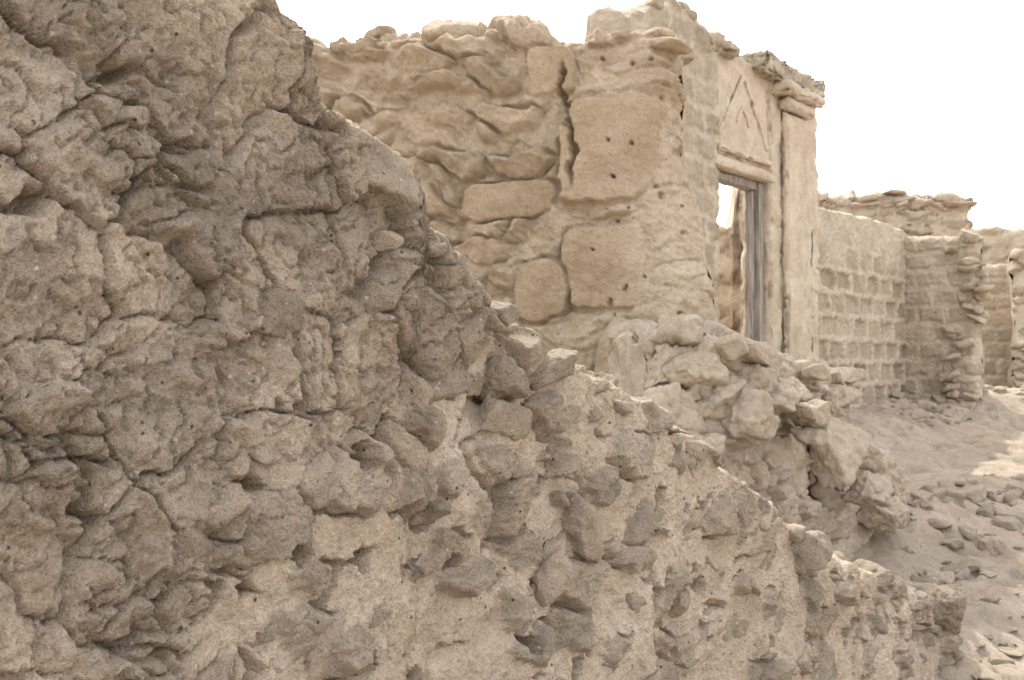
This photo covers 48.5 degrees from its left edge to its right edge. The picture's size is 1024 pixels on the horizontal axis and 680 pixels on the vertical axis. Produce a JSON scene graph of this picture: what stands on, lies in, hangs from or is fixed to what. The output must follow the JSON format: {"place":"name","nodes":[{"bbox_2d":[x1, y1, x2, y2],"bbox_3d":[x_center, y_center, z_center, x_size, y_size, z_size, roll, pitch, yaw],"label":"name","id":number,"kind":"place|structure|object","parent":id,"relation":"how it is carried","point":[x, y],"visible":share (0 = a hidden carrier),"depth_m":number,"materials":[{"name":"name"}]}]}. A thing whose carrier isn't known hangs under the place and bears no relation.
{"place":"outdoors","nodes":[
{"label":"outdoors","id":0,"kind":"place"},
{"bbox_2d":[276,0,1023,228],"label":"sky","id":1,"kind":"structure","parent":0,"point":[922,96],"materials":[{"name":"white"}]},
{"bbox_2d":[848,387,1023,679],"bbox_3d":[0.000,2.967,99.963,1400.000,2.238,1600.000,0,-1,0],"label":"ground","id":2,"kind":"structure","parent":0,"point":[988,439],"depth_m":8.22,"materials":[{"name":"beige sand"}]},
{"bbox_2d":[0,0,966,679],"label":"ruined rubble wall","id":3,"kind":"structure","parent":2,"relation":"on","point":[290,388],"depth_m":2.06,"materials":[{"name":"beige stone"}]},
{"bbox_2d":[305,14,716,373],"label":"tall stone house wall","id":4,"kind":"structure","parent":2,"relation":"on","point":[548,169],"depth_m":7.20,"materials":[{"name":"beige stone"}]},
{"bbox_2d":[585,0,719,322],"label":"jamb wall","id":5,"kind":"structure","parent":2,"relation":"on","point":[702,119],"depth_m":9.96,"materials":[{"name":"beige stone"}]},
{"bbox_2d":[717,187,743,334],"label":"courtyard wall","id":6,"kind":"structure","parent":2,"relation":"on","point":[730,281],"depth_m":15.18,"materials":[{"name":"beige stone"}]},
{"bbox_2d":[745,183,763,341],"bbox_3d":[2.401,-0.078,11.263,0.167,2.955,0.116,-1,-1,36],"label":"door post","id":7,"kind":"object","parent":2,"relation":"on","point":[758,277],"depth_m":11.21,"materials":[{"name":"grey wood"}]},
{"bbox_2d":[718,171,756,190],"bbox_3d":[2.059,-1.524,10.827,0.143,0.090,1.039,-1,-1,35],"label":"door head","id":8,"kind":"object","parent":7,"relation":"on","point":[741,183],"depth_m":10.86},
{"bbox_2d":[714,153,775,183],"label":"stone lintel","id":9,"kind":"structure","parent":7,"relation":"on","point":[728,165],"depth_m":10.76,"materials":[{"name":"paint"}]},
{"bbox_2d":[716,54,768,170],"bbox_3d":[2.092,-2.197,10.891,0.286,1.056,1.272,-1,-1,36],"label":"tympanum","id":10,"kind":"object","parent":9,"relation":"on","point":[741,135],"visible":0.55,"depth_m":10.81,"materials":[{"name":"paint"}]},
{"bbox_2d":[709,31,739,59],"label":"cornice block","id":11,"kind":"structure","parent":10,"relation":"on","point":[725,48],"depth_m":10.31,"materials":[{"name":"beige stone"}]},
{"bbox_2d":[719,75,744,134],"bbox_3d":[2.044,-2.197,10.604,0.060,0.658,0.580,-1,-1,36],"label":"raking moulding","id":12,"kind":"object","parent":10,"relation":"attached to","point":[727,115],"visible":0.94,"depth_m":10.58,"materials":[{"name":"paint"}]},
{"bbox_2d":[736,106,743,122],"bbox_3d":[2.151,-2.134,10.763,0.045,0.175,0.167,-1,-1,36],"label":"moulding","id":13,"kind":"object","parent":10,"relation":"attached to","point":[739,115],"visible":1,"depth_m":10.74,"materials":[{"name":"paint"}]},
{"bbox_2d":[717,143,771,166],"bbox_3d":[2.215,-1.750,10.818,0.087,0.080,1.204,-1,-1,35],"label":"base moulding","id":14,"kind":"object","parent":10,"relation":"attached to","point":[731,150],"visible":1,"depth_m":10.71,"materials":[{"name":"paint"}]},
{"bbox_2d":[743,108,750,127],"bbox_3d":[2.241,-2.125,10.887,0.048,0.176,0.156,-1,-1,35],"label":"moulding","id":15,"kind":"object","parent":10,"relation":"attached to","point":[747,118],"visible":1,"depth_m":10.87,"materials":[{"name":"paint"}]},
{"bbox_2d":[744,76,768,150],"bbox_3d":[2.370,-2.190,11.063,0.058,0.660,0.577,-1,-1,35],"label":"raking moulding","id":16,"kind":"object","parent":10,"relation":"attached to","point":[754,108],"visible":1,"depth_m":11.03,"materials":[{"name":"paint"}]},
{"bbox_2d":[746,191,754,339],"bbox_3d":[2.348,-0.034,11.188,0.084,2.862,0.087,0,-1,0],"label":"door stop","id":17,"kind":"object","parent":7,"relation":"attached to","point":[750,267],"depth_m":11.17,"materials":[{"name":"wood"}]},
{"bbox_2d":[607,313,910,559],"bbox_3d":[1.697,0.923,7.071,1.165,2.100,3.650,-1,-1,36],"label":"rubble pile","id":18,"kind":"object","parent":2,"relation":"on","point":[784,435],"visible":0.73,"depth_m":6.15,"materials":[{"name":"beige stone"}]},
{"bbox_2d":[741,81,820,363],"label":"pier","id":19,"kind":"structure","parent":2,"relation":"on","point":[772,265],"depth_m":11.44,"materials":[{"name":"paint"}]},
{"bbox_2d":[781,111,807,358],"bbox_3d":[2.895,-0.399,11.645,0.115,3.833,0.568,-1,-1,35],"label":"pilaster","id":20,"kind":"object","parent":2,"relation":"on","point":[794,233],"visible":0.62,"depth_m":11.55,"materials":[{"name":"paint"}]},
{"bbox_2d":[778,95,815,120],"bbox_3d":[2.925,-2.377,11.669,0.152,0.146,0.728,-1,-1,35],"label":"pilaster capital","id":21,"kind":"object","parent":20,"relation":"on","point":[800,109],"visible":1,"depth_m":11.54,"materials":[{"name":"beige stone"}]},
{"bbox_2d":[771,79,825,108],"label":"cornice","id":22,"kind":"structure","parent":21,"relation":"on","point":[791,89],"depth_m":11.42,"materials":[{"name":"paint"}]},
{"bbox_2d":[739,50,825,97],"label":"cornice top","id":23,"kind":"structure","parent":22,"relation":"on","point":[768,65],"depth_m":11.20,"materials":[{"name":"beige stone"}]},
{"bbox_2d":[812,206,906,407],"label":"block wall","id":24,"kind":"structure","parent":2,"relation":"on","point":[860,266],"depth_m":13.53,"materials":[{"name":"beige stone"}]},
{"bbox_2d":[818,189,977,236],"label":"house wall","id":25,"kind":"structure","parent":2,"relation":"on","point":[941,213],"depth_m":20.49,"materials":[{"name":"beige stone"}]},
{"bbox_2d":[901,229,994,408],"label":"cross wall pier","id":26,"kind":"structure","parent":2,"relation":"on","point":[949,287],"depth_m":14.53,"materials":[{"name":"beige stone"}]},
{"bbox_2d":[878,384,1023,679],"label":"rubble stones","id":27,"kind":"object","parent":2,"relation":"on","point":[946,491],"visible":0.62,"depth_m":8.12,"materials":[{"name":"beige stone"}]},
{"bbox_2d":[968,226,1023,264],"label":"boundary wall","id":28,"kind":"structure","parent":2,"relation":"on","point":[998,244],"depth_m":25.50,"materials":[{"name":"beige stone"}]},
{"bbox_2d":[982,264,1012,387],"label":"block wall","id":29,"kind":"structure","parent":2,"relation":"on","point":[996,334],"depth_m":19.19,"materials":[{"name":"beige stone"}]},
{"bbox_2d":[1006,248,1023,387],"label":"street end wall","id":30,"kind":"structure","parent":2,"relation":"on","point":[1015,276],"depth_m":18.29,"materials":[{"name":"beige stone"}]}
]}

